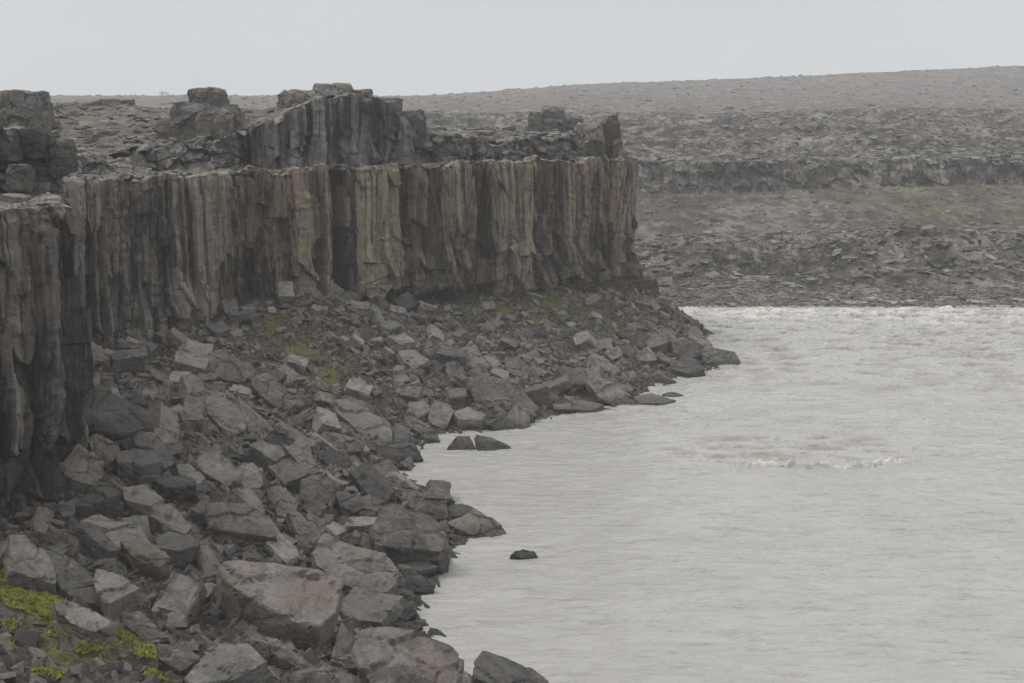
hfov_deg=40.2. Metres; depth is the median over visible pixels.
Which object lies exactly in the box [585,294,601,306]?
boulder
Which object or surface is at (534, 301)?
boulder
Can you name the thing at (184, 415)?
boulder
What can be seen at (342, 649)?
boulder
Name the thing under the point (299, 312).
boulder
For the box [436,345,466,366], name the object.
boulder
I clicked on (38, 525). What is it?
boulder
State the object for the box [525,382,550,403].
boulder
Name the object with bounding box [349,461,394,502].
boulder
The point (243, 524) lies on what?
boulder
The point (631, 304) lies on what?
boulder
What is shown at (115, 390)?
boulder
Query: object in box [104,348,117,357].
boulder
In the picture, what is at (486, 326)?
boulder
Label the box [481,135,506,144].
rock outcrop
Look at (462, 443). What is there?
boulder
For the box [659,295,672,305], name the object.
boulder
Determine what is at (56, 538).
scree
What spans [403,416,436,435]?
boulder
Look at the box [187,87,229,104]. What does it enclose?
rock outcrop
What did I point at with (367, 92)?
rock outcrop
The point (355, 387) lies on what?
boulder
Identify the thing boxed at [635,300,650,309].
boulder
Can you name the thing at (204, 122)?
rock outcrop
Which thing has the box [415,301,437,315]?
boulder
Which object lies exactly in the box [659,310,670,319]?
boulder
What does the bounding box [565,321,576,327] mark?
boulder
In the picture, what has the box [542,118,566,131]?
rock outcrop
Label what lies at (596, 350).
boulder
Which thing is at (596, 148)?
rock outcrop
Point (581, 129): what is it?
rock outcrop
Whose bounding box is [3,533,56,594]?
boulder
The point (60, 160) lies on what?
rock outcrop
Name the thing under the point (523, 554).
boulder
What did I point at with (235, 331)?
boulder
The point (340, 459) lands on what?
boulder
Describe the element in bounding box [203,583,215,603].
boulder
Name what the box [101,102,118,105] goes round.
boulder
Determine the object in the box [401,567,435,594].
boulder
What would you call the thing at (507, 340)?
boulder
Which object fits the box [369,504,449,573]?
boulder
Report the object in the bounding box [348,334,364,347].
boulder
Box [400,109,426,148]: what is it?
rock outcrop
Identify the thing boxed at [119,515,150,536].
boulder
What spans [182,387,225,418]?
boulder
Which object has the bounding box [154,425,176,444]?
boulder
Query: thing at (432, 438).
boulder
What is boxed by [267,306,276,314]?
boulder
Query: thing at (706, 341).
boulder
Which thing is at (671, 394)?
boulder
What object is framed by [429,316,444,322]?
boulder
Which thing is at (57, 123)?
boulder
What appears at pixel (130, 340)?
boulder
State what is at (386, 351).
boulder
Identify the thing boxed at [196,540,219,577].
boulder
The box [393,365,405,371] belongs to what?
boulder
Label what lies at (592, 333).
boulder
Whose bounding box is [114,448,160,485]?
boulder
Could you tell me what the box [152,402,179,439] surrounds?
boulder
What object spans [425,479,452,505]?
boulder
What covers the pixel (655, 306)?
boulder
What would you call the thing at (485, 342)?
boulder
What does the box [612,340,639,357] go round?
boulder
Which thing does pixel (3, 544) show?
boulder
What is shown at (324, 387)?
boulder
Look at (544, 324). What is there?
boulder
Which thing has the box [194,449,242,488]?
boulder
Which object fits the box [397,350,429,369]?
boulder
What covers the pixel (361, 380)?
boulder
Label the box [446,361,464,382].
boulder
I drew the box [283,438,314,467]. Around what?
boulder
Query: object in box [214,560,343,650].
boulder
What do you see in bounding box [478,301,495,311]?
boulder
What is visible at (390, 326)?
boulder
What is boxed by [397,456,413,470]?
boulder
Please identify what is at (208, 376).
boulder
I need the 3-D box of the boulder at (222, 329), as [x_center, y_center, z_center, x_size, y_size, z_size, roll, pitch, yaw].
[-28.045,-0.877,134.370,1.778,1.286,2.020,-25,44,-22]
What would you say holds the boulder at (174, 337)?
on the talus slope
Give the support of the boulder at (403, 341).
on the talus slope
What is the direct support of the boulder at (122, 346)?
on the talus slope
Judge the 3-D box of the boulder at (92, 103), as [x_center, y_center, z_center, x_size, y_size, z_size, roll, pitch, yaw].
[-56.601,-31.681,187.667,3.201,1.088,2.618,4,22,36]
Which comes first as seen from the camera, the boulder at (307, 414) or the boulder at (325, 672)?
the boulder at (325, 672)
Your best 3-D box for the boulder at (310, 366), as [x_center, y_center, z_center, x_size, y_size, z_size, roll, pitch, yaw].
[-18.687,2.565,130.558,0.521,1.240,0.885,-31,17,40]
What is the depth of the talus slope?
132.16 m
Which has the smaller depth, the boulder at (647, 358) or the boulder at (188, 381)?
the boulder at (188, 381)
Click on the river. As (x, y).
(819, 493)
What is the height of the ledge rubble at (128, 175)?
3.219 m
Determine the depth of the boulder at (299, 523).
87.70 m
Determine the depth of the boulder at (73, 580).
68.56 m
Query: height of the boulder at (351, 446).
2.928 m
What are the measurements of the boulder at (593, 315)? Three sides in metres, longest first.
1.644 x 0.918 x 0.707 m
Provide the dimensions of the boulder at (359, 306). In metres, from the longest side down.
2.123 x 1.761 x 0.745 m
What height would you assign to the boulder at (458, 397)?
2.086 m
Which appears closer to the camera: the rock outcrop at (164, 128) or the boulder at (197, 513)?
the boulder at (197, 513)
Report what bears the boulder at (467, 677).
on the talus slope
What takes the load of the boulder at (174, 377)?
on the talus slope
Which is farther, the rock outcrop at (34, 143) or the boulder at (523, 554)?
the rock outcrop at (34, 143)
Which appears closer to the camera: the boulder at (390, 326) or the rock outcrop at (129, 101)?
the boulder at (390, 326)
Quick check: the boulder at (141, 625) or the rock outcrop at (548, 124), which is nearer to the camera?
the boulder at (141, 625)
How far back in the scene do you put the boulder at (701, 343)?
165.45 m
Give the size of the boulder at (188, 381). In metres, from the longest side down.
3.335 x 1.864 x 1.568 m
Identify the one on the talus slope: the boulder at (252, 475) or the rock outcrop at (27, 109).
the boulder at (252, 475)
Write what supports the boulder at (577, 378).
on the talus slope
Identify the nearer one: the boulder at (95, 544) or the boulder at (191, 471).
the boulder at (95, 544)
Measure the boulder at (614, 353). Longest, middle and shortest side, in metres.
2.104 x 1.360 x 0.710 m
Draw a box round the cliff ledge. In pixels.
[0,146,574,207]
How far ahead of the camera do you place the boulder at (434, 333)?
144.95 m
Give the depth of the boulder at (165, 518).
81.73 m
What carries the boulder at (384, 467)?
on the talus slope
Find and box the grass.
[88,287,678,561]
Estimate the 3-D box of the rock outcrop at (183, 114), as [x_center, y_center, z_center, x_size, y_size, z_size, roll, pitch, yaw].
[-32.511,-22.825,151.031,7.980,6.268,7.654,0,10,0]
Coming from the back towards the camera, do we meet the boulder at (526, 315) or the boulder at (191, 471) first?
the boulder at (526, 315)
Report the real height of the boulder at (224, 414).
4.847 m
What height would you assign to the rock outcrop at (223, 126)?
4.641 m
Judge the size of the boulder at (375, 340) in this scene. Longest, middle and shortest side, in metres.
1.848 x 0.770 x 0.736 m
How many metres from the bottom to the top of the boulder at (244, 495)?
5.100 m
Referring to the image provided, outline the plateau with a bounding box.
[52,95,567,154]
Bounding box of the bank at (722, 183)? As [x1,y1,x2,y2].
[50,66,1023,305]
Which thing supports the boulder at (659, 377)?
on the talus slope
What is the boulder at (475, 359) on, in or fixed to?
on the talus slope
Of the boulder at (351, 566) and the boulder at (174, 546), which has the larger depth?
the boulder at (351, 566)
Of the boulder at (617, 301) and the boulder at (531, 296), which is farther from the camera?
the boulder at (617, 301)
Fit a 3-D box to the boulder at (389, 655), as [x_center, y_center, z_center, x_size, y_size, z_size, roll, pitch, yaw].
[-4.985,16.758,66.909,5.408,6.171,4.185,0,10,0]
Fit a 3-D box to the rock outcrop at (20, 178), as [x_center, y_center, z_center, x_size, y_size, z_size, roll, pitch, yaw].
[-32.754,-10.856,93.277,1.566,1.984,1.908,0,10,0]
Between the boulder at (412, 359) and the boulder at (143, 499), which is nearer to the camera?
the boulder at (143, 499)
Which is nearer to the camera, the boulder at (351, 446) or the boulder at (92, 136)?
the boulder at (351, 446)
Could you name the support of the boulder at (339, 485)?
on the talus slope
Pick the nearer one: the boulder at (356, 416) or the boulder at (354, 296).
the boulder at (356, 416)
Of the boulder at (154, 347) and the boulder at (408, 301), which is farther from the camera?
the boulder at (408, 301)
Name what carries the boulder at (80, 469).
on the talus slope
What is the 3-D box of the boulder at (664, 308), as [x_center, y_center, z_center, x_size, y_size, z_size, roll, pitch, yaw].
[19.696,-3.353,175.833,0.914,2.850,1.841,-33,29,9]
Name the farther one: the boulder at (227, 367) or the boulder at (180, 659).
the boulder at (227, 367)
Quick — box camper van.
[159,91,170,95]
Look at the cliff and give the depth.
141.77 m
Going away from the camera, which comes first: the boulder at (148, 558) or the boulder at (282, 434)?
the boulder at (148, 558)
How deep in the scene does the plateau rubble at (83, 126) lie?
163.50 m
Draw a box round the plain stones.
[50,65,1023,113]
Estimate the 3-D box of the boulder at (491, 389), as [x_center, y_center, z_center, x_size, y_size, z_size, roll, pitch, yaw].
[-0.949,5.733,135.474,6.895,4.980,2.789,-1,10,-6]
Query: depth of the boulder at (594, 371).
142.93 m
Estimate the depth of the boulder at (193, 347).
124.36 m
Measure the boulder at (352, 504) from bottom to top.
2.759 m
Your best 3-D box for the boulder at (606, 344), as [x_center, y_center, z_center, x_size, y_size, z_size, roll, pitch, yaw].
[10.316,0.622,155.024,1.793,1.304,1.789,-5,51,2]
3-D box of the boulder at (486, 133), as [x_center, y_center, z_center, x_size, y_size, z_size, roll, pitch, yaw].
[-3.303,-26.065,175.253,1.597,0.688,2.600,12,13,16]
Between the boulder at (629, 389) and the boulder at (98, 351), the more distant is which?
the boulder at (629, 389)
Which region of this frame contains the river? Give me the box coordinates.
[399,275,1023,682]
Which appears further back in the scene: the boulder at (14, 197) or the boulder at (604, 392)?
the boulder at (604, 392)
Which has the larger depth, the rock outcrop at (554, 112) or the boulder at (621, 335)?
the rock outcrop at (554, 112)
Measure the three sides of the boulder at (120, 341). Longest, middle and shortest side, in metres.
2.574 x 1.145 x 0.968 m
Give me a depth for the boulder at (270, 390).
119.59 m
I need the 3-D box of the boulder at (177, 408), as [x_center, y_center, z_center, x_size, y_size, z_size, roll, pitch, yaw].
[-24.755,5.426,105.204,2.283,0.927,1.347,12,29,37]
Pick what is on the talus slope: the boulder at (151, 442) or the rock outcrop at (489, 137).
the boulder at (151, 442)
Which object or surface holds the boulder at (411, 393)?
on the talus slope
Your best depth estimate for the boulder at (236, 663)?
62.57 m
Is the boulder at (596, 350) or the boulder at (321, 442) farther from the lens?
the boulder at (596, 350)
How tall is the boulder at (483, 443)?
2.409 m
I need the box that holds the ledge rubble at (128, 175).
[0,155,637,213]
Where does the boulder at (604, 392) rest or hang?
on the talus slope
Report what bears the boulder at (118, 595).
on the talus slope
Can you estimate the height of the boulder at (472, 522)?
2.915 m
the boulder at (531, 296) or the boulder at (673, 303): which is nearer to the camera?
the boulder at (531, 296)
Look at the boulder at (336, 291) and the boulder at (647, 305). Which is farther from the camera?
the boulder at (647, 305)
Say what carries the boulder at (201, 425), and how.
on the talus slope
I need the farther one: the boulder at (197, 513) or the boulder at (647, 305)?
the boulder at (647, 305)
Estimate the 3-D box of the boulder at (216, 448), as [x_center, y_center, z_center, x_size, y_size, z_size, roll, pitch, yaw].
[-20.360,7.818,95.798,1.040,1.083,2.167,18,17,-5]
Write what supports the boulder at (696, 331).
on the talus slope
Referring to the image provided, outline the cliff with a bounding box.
[0,155,644,510]
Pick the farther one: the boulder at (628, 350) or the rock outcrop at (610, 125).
the rock outcrop at (610, 125)
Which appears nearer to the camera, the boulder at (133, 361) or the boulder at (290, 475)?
the boulder at (290, 475)
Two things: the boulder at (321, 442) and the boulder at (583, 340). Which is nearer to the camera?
the boulder at (321, 442)
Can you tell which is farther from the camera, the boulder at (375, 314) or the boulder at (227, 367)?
the boulder at (375, 314)
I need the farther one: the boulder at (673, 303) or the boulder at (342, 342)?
the boulder at (673, 303)
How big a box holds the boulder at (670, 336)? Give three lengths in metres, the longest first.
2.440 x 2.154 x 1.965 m
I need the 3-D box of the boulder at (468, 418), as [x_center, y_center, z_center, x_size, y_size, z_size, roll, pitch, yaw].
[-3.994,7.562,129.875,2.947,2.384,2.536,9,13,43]
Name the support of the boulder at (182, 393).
on the talus slope
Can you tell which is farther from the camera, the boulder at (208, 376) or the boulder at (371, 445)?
the boulder at (208, 376)
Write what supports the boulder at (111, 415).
on the talus slope
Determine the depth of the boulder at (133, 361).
117.67 m
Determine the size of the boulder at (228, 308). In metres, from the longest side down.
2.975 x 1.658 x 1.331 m
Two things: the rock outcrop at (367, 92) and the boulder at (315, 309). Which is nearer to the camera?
the boulder at (315, 309)
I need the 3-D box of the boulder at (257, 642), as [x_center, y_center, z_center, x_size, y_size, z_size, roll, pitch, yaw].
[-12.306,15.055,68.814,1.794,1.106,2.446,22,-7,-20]
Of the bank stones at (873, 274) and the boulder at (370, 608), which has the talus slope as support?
the boulder at (370, 608)
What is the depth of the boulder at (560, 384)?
139.43 m
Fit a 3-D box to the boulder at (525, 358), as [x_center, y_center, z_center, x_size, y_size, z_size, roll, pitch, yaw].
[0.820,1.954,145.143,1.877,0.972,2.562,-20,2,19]
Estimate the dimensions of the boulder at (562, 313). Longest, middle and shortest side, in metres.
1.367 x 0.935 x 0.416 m
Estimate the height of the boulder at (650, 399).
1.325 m
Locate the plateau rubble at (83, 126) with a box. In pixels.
[3,93,575,154]
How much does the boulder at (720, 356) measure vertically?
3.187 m
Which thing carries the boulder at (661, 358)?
on the talus slope
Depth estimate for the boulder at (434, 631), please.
79.82 m
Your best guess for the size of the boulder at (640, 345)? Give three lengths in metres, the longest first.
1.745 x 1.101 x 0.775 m
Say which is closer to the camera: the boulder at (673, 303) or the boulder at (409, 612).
the boulder at (409, 612)
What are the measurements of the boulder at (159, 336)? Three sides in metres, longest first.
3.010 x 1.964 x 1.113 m
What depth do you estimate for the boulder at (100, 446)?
88.44 m
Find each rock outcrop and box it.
[0,89,54,133]
[0,133,24,161]
[6,164,35,193]
[18,129,53,159]
[43,138,78,177]
[98,98,134,104]
[153,118,182,139]
[170,101,245,142]
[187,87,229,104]
[195,111,215,137]
[212,114,234,141]
[276,89,316,109]
[311,82,353,96]
[352,89,372,96]
[381,98,403,115]
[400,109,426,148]
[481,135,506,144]
[527,111,542,131]
[540,105,566,125]
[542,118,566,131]
[565,116,583,130]
[574,122,604,154]
[589,138,603,157]
[600,114,621,158]
[612,138,622,157]
[617,149,627,167]
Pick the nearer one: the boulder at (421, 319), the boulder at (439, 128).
the boulder at (421, 319)
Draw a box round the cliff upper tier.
[0,93,606,195]
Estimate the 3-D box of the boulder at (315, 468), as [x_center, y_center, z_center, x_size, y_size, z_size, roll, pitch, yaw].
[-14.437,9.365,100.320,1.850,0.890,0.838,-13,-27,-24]
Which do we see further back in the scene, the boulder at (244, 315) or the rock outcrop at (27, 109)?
the boulder at (244, 315)
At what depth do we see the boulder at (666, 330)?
164.59 m
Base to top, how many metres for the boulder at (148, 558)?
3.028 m
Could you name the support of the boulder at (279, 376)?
on the talus slope
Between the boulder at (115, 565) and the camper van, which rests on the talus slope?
the boulder at (115, 565)
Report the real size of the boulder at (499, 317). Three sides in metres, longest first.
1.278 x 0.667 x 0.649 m
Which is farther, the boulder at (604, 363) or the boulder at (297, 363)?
the boulder at (604, 363)
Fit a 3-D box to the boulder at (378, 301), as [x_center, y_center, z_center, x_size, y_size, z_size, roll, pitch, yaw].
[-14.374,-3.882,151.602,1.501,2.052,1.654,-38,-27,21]
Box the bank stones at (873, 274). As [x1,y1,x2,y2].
[425,106,1023,307]
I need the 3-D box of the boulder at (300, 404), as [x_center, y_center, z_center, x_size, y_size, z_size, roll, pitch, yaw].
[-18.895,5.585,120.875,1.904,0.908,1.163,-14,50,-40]
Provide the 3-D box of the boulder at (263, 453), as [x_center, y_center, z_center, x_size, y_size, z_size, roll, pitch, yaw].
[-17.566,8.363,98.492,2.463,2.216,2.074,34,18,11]
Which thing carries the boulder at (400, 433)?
on the talus slope
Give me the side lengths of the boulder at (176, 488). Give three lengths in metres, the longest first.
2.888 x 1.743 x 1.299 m
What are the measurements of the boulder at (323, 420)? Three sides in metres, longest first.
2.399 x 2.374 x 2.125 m
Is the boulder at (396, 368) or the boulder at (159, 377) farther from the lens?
the boulder at (396, 368)
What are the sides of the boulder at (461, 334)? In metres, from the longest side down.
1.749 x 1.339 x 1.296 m
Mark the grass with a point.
(336, 352)
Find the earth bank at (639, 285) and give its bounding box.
[535,275,660,295]
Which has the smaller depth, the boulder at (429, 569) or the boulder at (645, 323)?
the boulder at (429, 569)
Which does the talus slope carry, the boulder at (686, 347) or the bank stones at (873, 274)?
the boulder at (686, 347)
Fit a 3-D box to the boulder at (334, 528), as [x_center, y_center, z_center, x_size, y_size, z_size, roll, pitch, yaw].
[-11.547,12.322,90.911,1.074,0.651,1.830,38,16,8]
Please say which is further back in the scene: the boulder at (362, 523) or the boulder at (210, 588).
the boulder at (362, 523)
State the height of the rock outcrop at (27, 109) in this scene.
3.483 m
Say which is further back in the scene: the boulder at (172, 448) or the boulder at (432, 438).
the boulder at (432, 438)
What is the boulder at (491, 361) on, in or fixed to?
on the talus slope
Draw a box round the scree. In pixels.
[0,286,719,682]
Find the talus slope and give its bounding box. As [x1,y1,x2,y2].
[0,279,717,682]
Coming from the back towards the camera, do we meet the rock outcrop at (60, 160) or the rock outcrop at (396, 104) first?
the rock outcrop at (396, 104)
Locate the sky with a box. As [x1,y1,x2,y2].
[0,0,1023,95]
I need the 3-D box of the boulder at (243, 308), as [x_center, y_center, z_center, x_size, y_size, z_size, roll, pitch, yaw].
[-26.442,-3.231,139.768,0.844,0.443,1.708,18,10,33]
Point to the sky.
(57, 47)
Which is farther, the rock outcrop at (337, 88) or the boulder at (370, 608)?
the rock outcrop at (337, 88)
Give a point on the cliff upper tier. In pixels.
(355, 131)
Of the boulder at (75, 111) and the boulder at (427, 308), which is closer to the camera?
the boulder at (427, 308)
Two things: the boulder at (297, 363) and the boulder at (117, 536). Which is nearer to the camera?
the boulder at (117, 536)
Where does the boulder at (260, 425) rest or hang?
on the talus slope
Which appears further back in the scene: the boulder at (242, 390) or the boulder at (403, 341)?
the boulder at (403, 341)
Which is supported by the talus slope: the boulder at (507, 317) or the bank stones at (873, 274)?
the boulder at (507, 317)
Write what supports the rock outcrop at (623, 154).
on the cliff ledge
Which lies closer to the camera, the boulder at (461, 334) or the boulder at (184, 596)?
the boulder at (184, 596)
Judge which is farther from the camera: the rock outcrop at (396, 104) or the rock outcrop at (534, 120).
the rock outcrop at (534, 120)
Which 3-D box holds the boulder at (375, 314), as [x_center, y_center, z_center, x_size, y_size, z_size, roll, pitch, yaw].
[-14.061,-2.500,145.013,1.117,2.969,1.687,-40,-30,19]
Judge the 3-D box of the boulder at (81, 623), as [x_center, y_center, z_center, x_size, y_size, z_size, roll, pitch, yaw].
[-19.799,13.431,64.287,3.044,2.976,1.510,5,11,25]
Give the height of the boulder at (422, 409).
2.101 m
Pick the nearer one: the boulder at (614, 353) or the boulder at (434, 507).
the boulder at (434, 507)
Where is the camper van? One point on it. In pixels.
(163, 93)
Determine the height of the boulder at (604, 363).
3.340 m
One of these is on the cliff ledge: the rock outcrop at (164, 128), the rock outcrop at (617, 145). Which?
the rock outcrop at (617, 145)
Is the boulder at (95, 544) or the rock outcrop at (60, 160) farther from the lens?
the rock outcrop at (60, 160)
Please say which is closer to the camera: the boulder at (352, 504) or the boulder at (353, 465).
the boulder at (352, 504)
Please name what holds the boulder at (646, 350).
on the talus slope
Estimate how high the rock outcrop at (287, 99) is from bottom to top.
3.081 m
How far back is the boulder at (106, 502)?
81.32 m
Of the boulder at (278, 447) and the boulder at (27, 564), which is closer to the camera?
the boulder at (27, 564)
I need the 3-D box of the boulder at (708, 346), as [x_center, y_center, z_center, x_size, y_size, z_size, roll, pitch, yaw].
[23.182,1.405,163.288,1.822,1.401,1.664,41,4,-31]
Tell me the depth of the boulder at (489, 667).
70.44 m
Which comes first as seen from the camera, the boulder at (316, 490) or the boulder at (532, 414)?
the boulder at (316, 490)
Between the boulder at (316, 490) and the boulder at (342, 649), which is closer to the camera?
the boulder at (342, 649)
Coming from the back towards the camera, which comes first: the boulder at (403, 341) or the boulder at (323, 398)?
the boulder at (403, 341)
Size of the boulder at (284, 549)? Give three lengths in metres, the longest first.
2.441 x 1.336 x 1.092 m
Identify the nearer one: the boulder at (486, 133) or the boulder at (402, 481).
the boulder at (402, 481)
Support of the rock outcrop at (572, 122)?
on the plateau
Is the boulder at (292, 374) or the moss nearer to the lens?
the moss
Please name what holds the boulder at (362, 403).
on the talus slope
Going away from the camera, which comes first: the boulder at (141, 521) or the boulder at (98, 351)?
the boulder at (141, 521)
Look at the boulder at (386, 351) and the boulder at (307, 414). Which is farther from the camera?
the boulder at (386, 351)
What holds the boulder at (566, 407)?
on the talus slope
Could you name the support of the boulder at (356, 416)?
on the talus slope
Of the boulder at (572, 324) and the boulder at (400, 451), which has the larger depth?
the boulder at (572, 324)
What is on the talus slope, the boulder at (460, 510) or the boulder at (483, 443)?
the boulder at (460, 510)
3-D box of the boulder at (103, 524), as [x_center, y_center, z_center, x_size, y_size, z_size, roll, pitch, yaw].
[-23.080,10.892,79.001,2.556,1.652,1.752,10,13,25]
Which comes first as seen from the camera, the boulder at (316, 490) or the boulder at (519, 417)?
the boulder at (316, 490)
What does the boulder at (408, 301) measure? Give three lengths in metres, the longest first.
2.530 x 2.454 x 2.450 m
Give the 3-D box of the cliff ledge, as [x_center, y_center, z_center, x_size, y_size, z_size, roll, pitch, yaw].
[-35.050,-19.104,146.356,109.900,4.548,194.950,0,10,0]
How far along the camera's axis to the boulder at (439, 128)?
174.92 m
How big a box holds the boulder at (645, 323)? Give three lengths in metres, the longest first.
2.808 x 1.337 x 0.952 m
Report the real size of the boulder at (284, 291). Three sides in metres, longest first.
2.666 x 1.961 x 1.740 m
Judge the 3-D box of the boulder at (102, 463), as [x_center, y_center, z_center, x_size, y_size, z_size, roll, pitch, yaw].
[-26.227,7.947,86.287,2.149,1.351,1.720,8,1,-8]
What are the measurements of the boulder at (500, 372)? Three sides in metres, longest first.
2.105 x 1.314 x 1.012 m
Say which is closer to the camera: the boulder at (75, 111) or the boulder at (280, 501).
the boulder at (280, 501)
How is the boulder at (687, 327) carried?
on the talus slope
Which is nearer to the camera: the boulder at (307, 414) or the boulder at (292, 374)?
the boulder at (307, 414)
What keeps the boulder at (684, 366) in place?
on the talus slope
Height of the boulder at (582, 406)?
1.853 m
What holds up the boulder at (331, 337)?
on the talus slope
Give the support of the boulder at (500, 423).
on the talus slope
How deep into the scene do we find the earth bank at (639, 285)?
173.45 m
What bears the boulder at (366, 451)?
on the talus slope
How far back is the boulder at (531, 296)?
163.42 m
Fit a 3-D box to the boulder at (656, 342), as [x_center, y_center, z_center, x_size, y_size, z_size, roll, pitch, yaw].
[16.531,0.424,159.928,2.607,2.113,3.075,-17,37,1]
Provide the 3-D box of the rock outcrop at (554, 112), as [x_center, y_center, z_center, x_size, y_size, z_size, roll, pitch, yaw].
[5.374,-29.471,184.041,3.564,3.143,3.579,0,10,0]
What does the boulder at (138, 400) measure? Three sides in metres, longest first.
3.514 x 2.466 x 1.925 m
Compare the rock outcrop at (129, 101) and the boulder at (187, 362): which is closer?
the boulder at (187, 362)
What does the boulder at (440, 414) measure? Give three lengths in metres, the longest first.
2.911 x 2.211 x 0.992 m
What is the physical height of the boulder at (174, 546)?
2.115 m
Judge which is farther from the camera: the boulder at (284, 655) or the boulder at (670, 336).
the boulder at (670, 336)
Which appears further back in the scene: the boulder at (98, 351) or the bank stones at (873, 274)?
the bank stones at (873, 274)
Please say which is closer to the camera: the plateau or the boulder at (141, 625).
the boulder at (141, 625)
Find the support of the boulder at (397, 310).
on the talus slope
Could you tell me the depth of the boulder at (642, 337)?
159.66 m
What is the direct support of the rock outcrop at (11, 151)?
on the cliff upper tier
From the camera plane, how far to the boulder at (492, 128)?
178.82 m
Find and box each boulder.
[0,193,32,202]
[0,532,22,568]
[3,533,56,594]
[29,506,53,539]
[32,538,100,611]
[52,119,61,127]
[52,600,114,648]
[57,444,106,493]
[66,108,83,115]
[75,486,123,520]
[76,558,127,577]
[77,515,128,537]
[78,99,101,106]
[78,527,119,560]
[84,384,155,440]
[86,134,104,138]
[87,434,119,464]
[92,343,109,367]
[94,569,142,620]
[99,460,104,472]
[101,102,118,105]
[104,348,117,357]
[105,527,148,557]
[109,348,147,374]
[112,387,123,398]
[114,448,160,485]
[115,343,150,359]
[116,338,129,345]
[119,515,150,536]
[119,537,169,577]
[121,611,169,645]
[122,484,163,517]
[124,393,149,411]
[125,336,143,343]
[130,431,177,471]
[142,340,158,358]
[149,370,168,383]
[150,504,191,534]
[151,331,166,343]
[151,570,206,624]
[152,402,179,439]
[152,475,196,501]
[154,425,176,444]
[155,531,195,565]
[157,644,199,675]
[162,326,187,349]
[165,443,183,456]
[169,371,191,384]
[170,405,194,413]
[171,351,210,373]
[175,463,207,492]
[176,390,190,398]
[177,338,213,356]
[178,374,203,390]
[178,411,203,423]
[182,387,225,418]
[182,418,208,436]
[184,643,271,682]
[188,499,207,524]
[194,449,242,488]
[196,370,218,382]
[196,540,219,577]
[202,351,256,385]
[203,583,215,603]
[204,396,249,436]
[205,502,276,550]
[207,321,230,337]
[211,444,221,454]
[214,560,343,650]
[220,298,238,319]
[228,309,256,321]
[228,385,252,395]
[228,487,280,535]
[229,326,242,336]
[236,396,271,438]
[237,462,262,488]
[239,306,254,310]
[242,630,280,660]
[243,440,285,467]
[250,373,296,409]
[262,422,316,450]
[262,485,297,518]
[264,534,300,565]
[265,637,309,667]
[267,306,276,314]
[267,459,310,491]
[268,369,286,382]
[268,443,282,451]
[275,281,294,302]
[278,364,298,379]
[283,351,308,373]
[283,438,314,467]
[285,662,352,682]
[286,511,320,544]
[293,397,304,411]
[294,408,314,421]
[295,307,304,317]
[299,473,334,513]
[305,463,322,473]
[306,362,318,372]
[307,432,338,450]
[309,407,340,432]
[310,304,323,315]
[311,533,404,594]
[312,469,348,493]
[313,390,336,405]
[316,450,351,467]
[319,381,331,391]
[322,432,364,458]
[325,521,346,536]
[326,330,340,344]
[327,283,351,301]
[330,399,391,440]
[330,623,357,674]
[335,491,381,516]
[337,339,350,345]
[341,586,407,627]
[343,516,376,532]
[344,378,373,401]
[347,290,359,300]
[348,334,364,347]
[349,300,369,310]
[349,461,359,469]
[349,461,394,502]
[350,399,369,410]
[351,627,463,682]
[357,377,366,383]
[361,445,369,456]
[362,438,378,450]
[367,304,384,325]
[368,295,388,309]
[369,337,382,344]
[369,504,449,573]
[373,441,422,461]
[375,459,399,476]
[378,320,400,333]
[381,346,394,357]
[384,471,419,490]
[387,332,415,354]
[388,304,405,315]
[392,291,419,312]
[392,423,409,442]
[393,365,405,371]
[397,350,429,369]
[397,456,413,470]
[398,601,416,621]
[401,384,422,401]
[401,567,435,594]
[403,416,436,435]
[404,562,437,577]
[405,495,447,521]
[408,401,430,417]
[411,313,429,325]
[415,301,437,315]
[423,434,439,443]
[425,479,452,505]
[426,324,444,341]
[427,400,453,429]
[427,627,446,636]
[428,126,446,130]
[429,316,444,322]
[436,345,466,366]
[445,388,468,406]
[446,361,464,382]
[447,436,474,449]
[447,503,473,518]
[447,509,506,536]
[452,407,485,429]
[453,328,468,340]
[461,345,489,369]
[463,671,472,682]
[466,376,537,408]
[472,651,548,682]
[474,435,510,450]
[475,335,498,350]
[477,130,493,135]
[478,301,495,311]
[481,320,494,333]
[482,355,501,369]
[485,126,499,131]
[487,417,514,430]
[491,366,508,379]
[495,313,503,321]
[499,334,518,349]
[503,314,515,321]
[504,357,536,376]
[506,405,530,428]
[510,549,537,558]
[517,353,531,362]
[518,404,535,422]
[521,311,533,319]
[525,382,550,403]
[526,291,544,301]
[532,299,540,305]
[538,319,551,331]
[546,373,571,393]
[553,366,586,391]
[553,403,572,413]
[556,310,567,316]
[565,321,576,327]
[572,400,603,412]
[573,331,600,349]
[583,329,596,338]
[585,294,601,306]
[586,347,599,354]
[586,364,606,379]
[586,377,636,406]
[587,352,621,375]
[588,311,601,318]
[598,338,612,349]
[604,346,622,359]
[611,381,633,397]
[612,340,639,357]
[614,297,622,305]
[616,332,627,339]
[628,302,635,307]
[632,393,675,404]
[633,331,650,346]
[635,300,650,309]
[635,353,656,363]
[636,341,644,349]
[640,319,660,332]
[640,347,655,353]
[645,331,667,353]
[648,299,660,311]
[654,371,675,384]
[655,351,669,366]
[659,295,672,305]
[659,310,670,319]
[661,304,676,321]
[661,327,677,336]
[662,392,682,396]
[665,332,677,347]
[667,296,676,308]
[668,339,701,360]
[669,355,705,377]
[684,324,689,330]
[687,325,703,338]
[687,335,705,348]
[699,338,712,345]
[701,348,740,364]
[703,344,714,348]
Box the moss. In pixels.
[0,566,185,682]
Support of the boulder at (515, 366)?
on the talus slope

